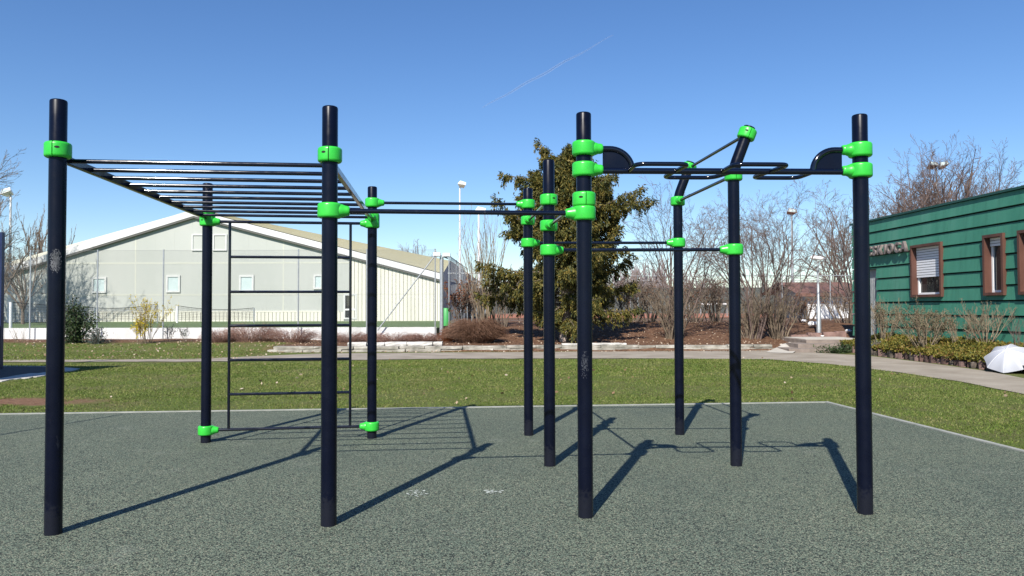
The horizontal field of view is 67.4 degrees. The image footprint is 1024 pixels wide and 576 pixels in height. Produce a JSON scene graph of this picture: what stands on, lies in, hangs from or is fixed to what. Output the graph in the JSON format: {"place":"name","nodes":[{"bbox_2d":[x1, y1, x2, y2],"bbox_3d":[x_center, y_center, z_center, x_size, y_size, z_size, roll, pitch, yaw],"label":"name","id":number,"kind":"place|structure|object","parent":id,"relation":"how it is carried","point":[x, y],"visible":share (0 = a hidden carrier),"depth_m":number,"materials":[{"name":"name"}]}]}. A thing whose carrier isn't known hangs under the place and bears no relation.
{"place":"outdoors","nodes":[
{"label":"outdoors","id":0,"kind":"place"},
{"bbox_2d":[4,321,453,334],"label":"turf field","id":1,"kind":"structure","parent":0,"point":[223,324],"depth_m":45.81,"materials":[{"name":"plant"}]},
{"bbox_2d":[1,187,13,322],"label":"floodlight pole","id":2,"kind":"object","parent":1,"relation":"on","point":[8,192],"visible":0.67,"depth_m":52.03,"materials":[{"name":"metal"}]},
{"bbox_2d":[0,149,25,253],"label":"bare tree","id":3,"kind":"object","parent":1,"relation":"on","point":[6,176],"visible":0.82,"depth_m":49.09,"materials":[{"name":"brown plant"}]},
{"bbox_2d":[0,192,46,294],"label":"bare tree","id":4,"kind":"object","parent":1,"relation":"on","point":[19,265],"visible":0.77,"depth_m":42.28,"materials":[{"name":"brown plant"}]},
{"bbox_2d":[4,237,46,323],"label":"bare tree","id":5,"kind":"object","parent":1,"relation":"on","point":[23,293],"visible":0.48,"depth_m":46.95,"materials":[{"name":"brown plant"}]},
{"bbox_2d":[9,302,95,327],"bbox_3d":[-24.385,1.412,41.218,0.140,1.273,9.683,0,-1,-7],"label":"practice net","id":6,"kind":"object","parent":1,"relation":"on","point":[11,314],"visible":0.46,"depth_m":37.84,"materials":[{"name":"white paint"}]},
{"bbox_2d":[95,304,157,321],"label":"practice net","id":7,"kind":"object","parent":1,"relation":"on","point":[133,310],"visible":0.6,"depth_m":48.51,"materials":[{"name":"white paint"}]},
{"bbox_2d":[176,306,254,322],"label":"practice net","id":8,"kind":"object","parent":1,"relation":"on","point":[178,317],"visible":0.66,"depth_m":49.97,"materials":[{"name":"white paint"}]},
{"bbox_2d":[4,209,476,321],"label":"sports hall","id":9,"kind":"structure","parent":1,"relation":"on","point":[182,231],"depth_m":55.02,"materials":[{"name":"grey"}]},
{"bbox_2d":[91,277,106,292],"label":"window","id":10,"kind":"structure","parent":9,"relation":"in","point":[94,279],"depth_m":54.98,"materials":[{"name":"white glass"}]},
{"bbox_2d":[166,275,179,291],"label":"window","id":11,"kind":"structure","parent":9,"relation":"in","point":[175,279],"depth_m":54.98,"materials":[{"name":"white glass"}]},
{"bbox_2d":[191,234,201,250],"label":"window","id":12,"kind":"structure","parent":9,"relation":"in","point":[196,238],"depth_m":55.06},
{"bbox_2d":[213,234,226,250],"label":"window","id":13,"kind":"structure","parent":9,"relation":"in","point":[219,240],"depth_m":55.06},
{"bbox_2d":[239,275,253,289],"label":"window","id":14,"kind":"structure","parent":9,"relation":"in","point":[243,282],"depth_m":54.98,"materials":[{"name":"white glass"}]},
{"bbox_2d":[313,275,320,288],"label":"window","id":15,"kind":"structure","parent":9,"relation":"in","point":[315,277],"depth_m":54.98,"materials":[{"name":"white glass"}]},
{"bbox_2d":[343,294,356,318],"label":"door","id":16,"kind":"structure","parent":9,"relation":"in","point":[345,296],"depth_m":54.92,"materials":[{"name":"white glass"}]},
{"bbox_2d":[444,308,447,325],"bbox_3d":[-3.431,1.502,39.975,0.460,0.920,0.460,0,-1,0],"label":"litter bin","id":17,"kind":"object","parent":1,"relation":"on","point":[445,316],"visible":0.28,"depth_m":39.77,"materials":[{"name":"green"}]},
{"bbox_2d":[0,315,1023,449],"bbox_3d":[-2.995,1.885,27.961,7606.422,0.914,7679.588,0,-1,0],"label":"ground","id":18,"kind":"structure","parent":0,"point":[798,328],"depth_m":16.97,"materials":[{"name":"plant"}]},
{"bbox_2d":[0,232,4,368],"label":"play tower","id":19,"kind":"structure","parent":18,"relation":"on","point":[2,253],"depth_m":20.49,"materials":[{"name":"blue metal"}]},
{"bbox_2d":[10,328,26,342],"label":"grass stalks","id":20,"kind":"object","parent":18,"relation":"on","point":[16,336],"depth_m":31.33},
{"bbox_2d":[0,366,45,377],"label":"safety mat","id":21,"kind":"object","parent":18,"relation":"on","point":[6,371],"visible":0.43,"depth_m":19.80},
{"bbox_2d":[0,365,79,381],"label":"kerb","id":22,"kind":"object","parent":18,"relation":"on","point":[26,376],"visible":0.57,"depth_m":18.37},
{"bbox_2d":[12,203,76,259],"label":"poplar tree","id":23,"kind":"object","parent":18,"relation":"on","point":[39,246],"visible":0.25,"depth_m":69.95,"materials":[{"name":"brown plant"}]},
{"bbox_2d":[65,293,99,343],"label":"evergreen bush","id":24,"kind":"object","parent":18,"relation":"on","point":[75,329],"visible":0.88,"depth_m":30.68,"materials":[{"name":"green plant"}]},
{"bbox_2d":[83,323,109,343],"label":"silver shrub","id":25,"kind":"object","parent":18,"relation":"on","point":[95,338],"visible":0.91,"depth_m":30.48,"materials":[{"name":"grey plant"}]},
{"bbox_2d":[130,316,149,343],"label":"flowering shrub","id":26,"kind":"object","parent":18,"relation":"on","point":[136,324],"visible":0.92,"depth_m":30.44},
{"bbox_2d":[127,294,178,343],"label":"flowering shrub","id":27,"kind":"object","parent":18,"relation":"on","point":[147,313],"visible":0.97,"depth_m":30.58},
{"bbox_2d":[163,324,176,341],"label":"grey seedling","id":28,"kind":"object","parent":18,"relation":"on","point":[167,328],"visible":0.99,"depth_m":31.48,"materials":[{"name":"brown plant"}]},
{"bbox_2d":[177,326,188,341],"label":"grey seedling","id":29,"kind":"object","parent":18,"relation":"on","point":[185,330],"visible":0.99,"depth_m":31.44,"materials":[{"name":"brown plant"}]},
{"bbox_2d":[4,327,434,339],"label":"wall","id":30,"kind":"structure","parent":18,"relation":"on","point":[114,332],"depth_m":33.96,"materials":[{"name":"white paint"}]},
{"bbox_2d":[4,249,435,339],"bbox_3d":[-18.210,0.417,33.752,29.739,4.205,0.067,0,-1,0],"label":"chain link fence","id":31,"kind":"object","parent":18,"relation":"on","point":[162,307],"visible":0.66,"depth_m":33.75,"materials":[{"name":"metal"}]},
{"bbox_2d":[197,329,242,341],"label":"bramble","id":32,"kind":"object","parent":18,"relation":"on","point":[217,338],"visible":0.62,"depth_m":31.33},
{"bbox_2d":[219,322,290,341],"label":"bramble","id":33,"kind":"object","parent":18,"relation":"on","point":[246,336],"visible":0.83,"depth_m":31.32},
{"bbox_2d":[255,327,320,342],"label":"bramble","id":34,"kind":"object","parent":18,"relation":"on","point":[300,337],"visible":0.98,"depth_m":31.37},
{"bbox_2d":[316,331,381,342],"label":"bramble","id":35,"kind":"object","parent":18,"relation":"on","point":[341,338],"visible":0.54,"depth_m":31.29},
{"bbox_2d":[358,332,424,341],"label":"bramble","id":36,"kind":"object","parent":18,"relation":"on","point":[384,337],"visible":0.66,"depth_m":31.29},
{"bbox_2d":[401,333,442,341],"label":"bramble","id":37,"kind":"object","parent":18,"relation":"on","point":[431,337],"visible":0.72,"depth_m":31.26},
{"bbox_2d":[410,239,436,257],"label":"bare tree","id":38,"kind":"object","parent":18,"relation":"on","point":[417,248],"visible":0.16,"depth_m":111.99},
{"bbox_2d":[433,250,449,338],"bbox_3d":[-3.029,0.399,33.250,0.716,4.136,0.528,0,-1,0],"label":"floodlight mast","id":39,"kind":"object","parent":18,"relation":"on","point":[438,254],"visible":0.84,"depth_m":33.13,"materials":[{"name":"metal"}]},
{"bbox_2d":[436,327,454,341],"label":"twig bush","id":40,"kind":"object","parent":18,"relation":"on","point":[445,339],"visible":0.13,"depth_m":30.98,"materials":[{"name":"brown plant"}]},
{"bbox_2d":[458,181,465,314],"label":"floodlight pole","id":41,"kind":"object","parent":18,"relation":"on","point":[461,184],"visible":0.55,"depth_m":58.06,"materials":[{"name":"metal"}]},
{"bbox_2d":[444,273,481,322],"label":"rusty bush","id":42,"kind":"object","parent":18,"relation":"on","point":[461,307],"visible":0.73,"depth_m":35.80,"materials":[{"name":"brown plant"}]},
{"bbox_2d":[448,256,485,327],"bbox_3d":[-2.565,0.487,42.002,2.202,3.810,12.060,0,-1,0],"label":"ball stop fence","id":43,"kind":"object","parent":18,"relation":"on","point":[456,273],"visible":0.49,"depth_m":39.39,"materials":[{"name":"metal"}]},
{"bbox_2d":[455,277,489,321],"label":"hedge bush","id":44,"kind":"object","parent":18,"relation":"on","point":[462,289],"visible":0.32,"depth_m":35.61,"materials":[{"name":"brown plant"}]},
{"bbox_2d":[438,317,508,343],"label":"twig bush","id":45,"kind":"object","parent":18,"relation":"on","point":[477,332],"visible":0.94,"depth_m":29.88,"materials":[{"name":"plant"}]},
{"bbox_2d":[476,207,485,318],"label":"floodlight pole","id":46,"kind":"object","parent":18,"relation":"on","point":[479,208],"visible":0.29,"depth_m":80.03,"materials":[{"name":"metal"}]},
{"bbox_2d":[457,205,509,320],"bbox_3d":[-1.521,-1.054,33.888,2.524,5.829,2.530,-1,-2,25],"label":"whip shrub","id":47,"kind":"object","parent":18,"relation":"on","point":[471,270],"visible":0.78,"depth_m":34.02,"materials":[{"name":"plant"}]},
{"bbox_2d":[470,264,521,326],"bbox_3d":[-0.574,0.349,34.324,2.034,2.910,2.671,1,-2,-39],"label":"hedge bush","id":48,"kind":"object","parent":18,"relation":"on","point":[498,318],"visible":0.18,"depth_m":34.45,"materials":[{"name":"brown plant"}]},
{"bbox_2d":[3,321,1006,403],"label":"leaf litter","id":49,"kind":"object","parent":18,"relation":"on","point":[556,391],"visible":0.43,"depth_m":29.20,"materials":[{"name":"plant"}]},
{"bbox_2d":[0,403,1023,575],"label":"rubber surface","id":50,"kind":"object","parent":18,"relation":"on","point":[158,494],"visible":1,"depth_m":6.39,"materials":[{"name":"rubber"}]},
{"bbox_2d":[43,98,873,535],"bbox_3d":[-0.456,0.149,7.490,6.196,3.591,4.204,0,-1,-5],"label":"calisthenics rig","id":51,"kind":"object","parent":50,"relation":"on","point":[329,208],"visible":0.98,"depth_m":5.91,"materials":[{"name":"black metal"}]},
{"bbox_2d":[0,401,1023,451],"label":"pad kerb","id":52,"kind":"structure","parent":50,"relation":"on","point":[969,437],"depth_m":11.87,"materials":[{"name":"concrete"}]},
{"bbox_2d":[267,341,773,352],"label":"stone wall","id":53,"kind":"structure","parent":18,"relation":"on","point":[396,346],"depth_m":28.36,"materials":[{"name":"stone"}]},
{"bbox_2d":[473,138,658,342],"bbox_3d":[2.118,-1.969,30.620,7.528,8.382,5.882,0,-1,0],"label":"conifer tree","id":54,"kind":"object","parent":18,"relation":"on","point":[604,223],"visible":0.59,"depth_m":30.11,"materials":[{"name":"green plant"}]},
{"bbox_2d":[597,275,644,322],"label":"hedge bush","id":55,"kind":"object","parent":18,"relation":"on","point":[622,297],"visible":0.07,"depth_m":36.72,"materials":[{"name":"brown plant"}]},
{"bbox_2d":[488,313,773,317],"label":"clay court","id":56,"kind":"object","parent":18,"relation":"on","point":[706,315],"depth_m":63.31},
{"bbox_2d":[608,270,668,321],"bbox_3d":[6.016,0.363,37.116,3.684,2.702,3.158,0,-1,0],"label":"hedge bush","id":57,"kind":"object","parent":18,"relation":"on","point":[628,300],"visible":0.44,"depth_m":36.79,"materials":[{"name":"brown plant"}]},
{"bbox_2d":[481,258,807,287],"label":"distant wood","id":58,"kind":"object","parent":18,"relation":"on","point":[645,273],"visible":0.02,"depth_m":199.20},
{"bbox_2d":[620,271,673,321],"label":"hedge bush","id":59,"kind":"object","parent":18,"relation":"on","point":[644,302],"visible":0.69,"depth_m":36.60,"materials":[{"name":"brown plant"}]},
{"bbox_2d":[464,280,852,314],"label":"court fence","id":60,"kind":"object","parent":18,"relation":"on","point":[757,290],"visible":0.08,"depth_m":78.02,"materials":[{"name":"metal"}]},
{"bbox_2d":[493,275,851,320],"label":"court fence","id":61,"kind":"object","parent":18,"relation":"on","point":[830,276],"visible":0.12,"depth_m":41.51,"materials":[{"name":"metal"}]},
{"bbox_2d":[644,278,713,339],"bbox_3d":[6.729,0.859,31.307,2.821,2.530,1.975,0,-1,0],"label":"stem thicket","id":62,"kind":"object","parent":18,"relation":"on","point":[668,326],"visible":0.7,"depth_m":31.12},
{"bbox_2d":[620,176,757,334],"bbox_3d":[7.037,-1.198,31.150,5.959,6.593,4.795,-1,-2,15],"label":"bare shrub","id":63,"kind":"object","parent":18,"relation":"on","point":[670,292],"visible":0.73,"depth_m":31.29,"materials":[{"name":"plant"}]},
{"bbox_2d":[666,267,721,322],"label":"hedge bush","id":64,"kind":"object","parent":18,"relation":"on","point":[692,319],"visible":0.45,"depth_m":36.67,"materials":[{"name":"brown plant"}]},
{"bbox_2d":[683,276,743,321],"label":"hedge bush","id":65,"kind":"object","parent":18,"relation":"on","point":[716,318],"visible":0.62,"depth_m":36.71,"materials":[{"name":"brown plant"}]},
{"bbox_2d":[716,289,773,339],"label":"stem thicket","id":66,"kind":"object","parent":18,"relation":"on","point":[757,315],"visible":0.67,"depth_m":31.16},
{"bbox_2d":[667,188,838,339],"bbox_3d":[9.561,-1.049,31.266,6.874,6.347,5.003,0,-1,0],"label":"bare shrub","id":67,"kind":"object","parent":18,"relation":"on","point":[770,290],"visible":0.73,"depth_m":31.05,"materials":[{"name":"plant"}]},
{"bbox_2d":[683,179,852,337],"bbox_3d":[10.003,-1.185,31.403,7.169,6.531,7.118,1,-2,-32],"label":"bare shrub","id":68,"kind":"object","parent":18,"relation":"on","point":[773,251],"visible":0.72,"depth_m":31.16,"materials":[{"name":"plant"}]},
{"bbox_2d":[755,282,806,339],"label":"stem thicket","id":69,"kind":"object","parent":18,"relation":"on","point":[777,334],"visible":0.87,"depth_m":31.14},
{"bbox_2d":[787,208,796,281],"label":"floodlight pole","id":70,"kind":"object","parent":18,"relation":"on","point":[792,213],"visible":0.41,"depth_m":69.99,"materials":[{"name":"metal"}]},
{"bbox_2d":[789,334,807,336],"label":"kerb block","id":71,"kind":"structure","parent":18,"relation":"on","point":[803,335],"depth_m":31.21,"materials":[{"name":"stone"}]},
{"bbox_2d":[784,290,824,322],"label":"hedge bush","id":72,"kind":"object","parent":18,"relation":"on","point":[805,306],"visible":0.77,"depth_m":35.77,"materials":[{"name":"brown plant"}]},
{"bbox_2d":[762,282,850,318],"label":"shed","id":73,"kind":"structure","parent":18,"relation":"on","point":[807,286],"depth_m":48.33,"materials":[{"name":"white paint"}]},
{"bbox_2d":[777,338,850,352],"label":"garden steps","id":74,"kind":"structure","parent":18,"relation":"on","point":[799,345],"depth_m":27.90,"materials":[{"name":"concrete"}]},
{"bbox_2d":[806,332,821,336],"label":"kerb block","id":75,"kind":"structure","parent":18,"relation":"on","point":[809,334],"depth_m":31.26,"materials":[{"name":"stone"}]},
{"bbox_2d":[810,255,824,332],"bbox_3d":[12.674,0.412,31.799,0.611,3.553,0.193,0,-1,0],"label":"street lamp","id":76,"kind":"object","parent":18,"relation":"on","point":[818,314],"visible":0.8,"depth_m":31.75,"materials":[{"name":"metal"}]},
{"bbox_2d":[784,337,852,339],"bbox_3d":[12.145,2.097,30.030,2.189,0.295,2.250,0,-1,0],"label":"paved landing","id":77,"kind":"object","parent":18,"relation":"on","point":[813,338],"visible":0.29,"depth_m":29.46,"materials":[{"name":"concrete"}]},
{"bbox_2d":[821,332,836,336],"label":"kerb block","id":78,"kind":"structure","parent":18,"relation":"on","point":[829,334],"depth_m":31.31,"materials":[{"name":"stone"}]},
{"bbox_2d":[809,204,852,281],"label":"bare tree","id":79,"kind":"object","parent":18,"relation":"on","point":[834,279],"visible":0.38,"depth_m":57.54,"materials":[{"name":"brown plant"}]},
{"bbox_2d":[813,340,852,353],"bbox_3d":[11.366,2.162,26.952,1.742,0.692,1.510,1,-2,-40],"label":"green mound","id":80,"kind":"object","parent":18,"relation":"on","point":[843,348],"visible":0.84,"depth_m":26.57,"materials":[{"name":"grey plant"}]},
{"bbox_2d":[821,289,853,323],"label":"hedge bush","id":81,"kind":"object","parent":18,"relation":"on","point":[844,306],"visible":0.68,"depth_m":35.94,"materials":[{"name":"brown plant"}]},
{"bbox_2d":[834,331,845,336],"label":"kerb block","id":82,"kind":"structure","parent":18,"relation":"on","point":[840,333],"depth_m":31.36,"materials":[{"name":"stone"}]},
{"bbox_2d":[786,188,896,316],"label":"bare tree","id":83,"kind":"object","parent":18,"relation":"on","point":[847,294],"visible":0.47,"depth_m":44.03,"materials":[{"name":"plant"}]},
{"bbox_2d":[889,350,894,357],"bbox_3d":[11.947,2.087,24.109,0.175,0.310,0.178,0,-1,0],"label":"edging stone","id":84,"kind":"object","parent":18,"relation":"on","point":[891,354],"visible":0.7,"depth_m":24.05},
{"bbox_2d":[897,352,904,358],"bbox_3d":[11.930,2.098,23.538,0.171,0.258,0.260,0,-1,0],"label":"edging stone","id":85,"kind":"object","parent":18,"relation":"on","point":[900,356],"visible":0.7,"depth_m":23.47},
{"bbox_2d":[844,153,966,236],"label":"bare tree","id":86,"kind":"object","parent":18,"relation":"on","point":[903,206],"visible":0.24,"depth_m":46.29,"materials":[{"name":"plant"}]},
{"bbox_2d":[913,354,919,360],"bbox_3d":[11.939,2.079,22.658,0.166,0.252,0.238,0,-1,0],"label":"edging stone","id":87,"kind":"object","parent":18,"relation":"on","point":[916,357],"visible":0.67,"depth_m":22.57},
{"bbox_2d":[919,352,924,361],"bbox_3d":[11.963,2.027,22.370,0.164,0.340,0.186,-1,-2,26],"label":"edging stone","id":88,"kind":"object","parent":18,"relation":"on","point":[921,357],"visible":0.63,"depth_m":22.31,"materials":[{"name":"stone"}]},
{"bbox_2d":[929,355,937,362],"bbox_3d":[11.931,2.038,21.712,0.188,0.285,0.296,0,-1,0],"label":"edging stone","id":89,"kind":"object","parent":18,"relation":"on","point":[932,359],"visible":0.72,"depth_m":21.66,"materials":[{"name":"stone"}]},
{"bbox_2d":[849,185,1023,345],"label":"clad building","id":90,"kind":"structure","parent":18,"relation":"on","point":[969,251],"depth_m":23.96,"materials":[{"name":"green"}]},
{"bbox_2d":[870,269,878,334],"bbox_3d":[13.728,0.630,29.177,0.090,2.675,1.050,0,-1,-3],"label":"door","id":91,"kind":"structure","parent":90,"relation":"in","point":[873,292],"depth_m":29.14,"materials":[{"name":"metal"}]},
{"bbox_2d":[910,242,945,296],"bbox_3d":[13.868,-0.584,25.425,0.420,1.764,1.717,0,-1,-3],"label":"window","id":92,"kind":"structure","parent":90,"relation":"in","point":[926,260],"depth_m":25.61,"materials":[{"name":"white paint"}]},
{"bbox_2d":[982,233,1008,295],"bbox_3d":[14.034,-0.670,22.114,0.420,1.764,0.866,0,-1,-3],"label":"window","id":93,"kind":"structure","parent":90,"relation":"in","point":[993,245],"depth_m":22.36,"materials":[{"name":"white paint"}]},
{"bbox_2d":[1017,230,1023,294],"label":"window","id":94,"kind":"structure","parent":90,"relation":"in","point":[1020,233],"depth_m":21.01,"materials":[{"name":"white paint"}]},
{"bbox_2d":[928,161,948,198],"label":"floodlight pole","id":95,"kind":"object","parent":18,"relation":"on","point":[941,166],"visible":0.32,"depth_m":51.98,"materials":[{"name":"metal"}]},
{"bbox_2d":[941,356,949,364],"bbox_3d":[11.964,2.013,21.161,0.180,0.306,0.248,1,-2,-26],"label":"edging stone","id":96,"kind":"object","parent":18,"relation":"on","point":[945,361],"visible":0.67,"depth_m":21.09,"materials":[{"name":"stone"}]},
{"bbox_2d":[869,134,1023,216],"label":"bare tree","id":97,"kind":"object","parent":18,"relation":"on","point":[934,183],"visible":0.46,"depth_m":50.35,"materials":[{"name":"plant"}]},
{"bbox_2d":[959,361,966,366],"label":"edging stone","id":98,"kind":"object","parent":18,"relation":"on","point":[962,363],"visible":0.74,"depth_m":20.25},
{"bbox_2d":[903,138,1023,205],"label":"bare tree","id":99,"kind":"object","parent":18,"relation":"on","point":[988,185],"visible":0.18,"depth_m":48.01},
{"bbox_2d":[970,362,977,368],"bbox_3d":[11.930,2.014,19.828,0.163,0.236,0.212,0,-2,11],"label":"edging stone","id":100,"kind":"object","parent":18,"relation":"on","point":[973,365],"visible":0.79,"depth_m":19.75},
{"bbox_2d":[978,360,986,369],"bbox_3d":[11.963,1.974,19.546,0.179,0.301,0.211,0,-1,0],"label":"edging stone","id":101,"kind":"object","parent":18,"relation":"on","point":[981,365],"visible":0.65,"depth_m":19.47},
{"bbox_2d":[984,344,1023,372],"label":"umbrella","id":102,"kind":"object","parent":18,"relation":"on","point":[1007,358],"visible":1,"depth_m":18.38,"materials":[{"name":"grey fabric"}]},
{"bbox_2d":[0,0,1023,287],"label":"sky","id":103,"kind":"structure","parent":0,"point":[430,97],"materials":[{"name":"blue"}]},
{"bbox_2d":[3,350,1023,393],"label":"path","id":104,"kind":"structure","parent":0,"point":[994,380],"depth_m":24.05,"materials":[{"name":"concrete"}]},
{"bbox_2d":[767,342,794,352],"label":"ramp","id":105,"kind":"structure","parent":104,"relation":"on","point":[777,350],"depth_m":27.29,"materials":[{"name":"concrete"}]},
{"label":"bed soil","id":106,"kind":"structure","parent":0,"visible":0},
{"bbox_2d":[870,294,906,339],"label":"budding shrub","id":107,"kind":"object","parent":106,"relation":"on","point":[881,313],"visible":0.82,"depth_m":25.95,"materials":[{"name":"brown plant"}]},
{"bbox_2d":[877,296,954,348],"bbox_3d":[12.362,1.054,23.305,1.973,1.700,1.573,1,-2,-24],"label":"budding shrub","id":108,"kind":"object","parent":106,"relation":"on","point":[918,322],"visible":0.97,"depth_m":23.09,"materials":[{"name":"brown plant"}]},
{"bbox_2d":[840,332,1023,362],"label":"ground cover","id":109,"kind":"object","parent":106,"relation":"on","point":[969,349],"visible":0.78,"depth_m":22.21,"materials":[{"name":"green plant"}]},
{"bbox_2d":[942,310,980,342],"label":"budding shrub","id":110,"kind":"object","parent":106,"relation":"on","point":[954,325],"visible":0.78,"depth_m":22.49,"materials":[{"name":"brown plant"}]},
{"bbox_2d":[954,298,1016,342],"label":"budding shrub","id":111,"kind":"object","parent":106,"relation":"on","point":[985,325],"visible":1,"depth_m":21.41,"materials":[{"name":"brown plant"}]},
{"bbox_2d":[1007,319,1023,345],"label":"budding shrub","id":112,"kind":"object","parent":106,"relation":"on","point":[1018,332],"visible":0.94,"depth_m":20.21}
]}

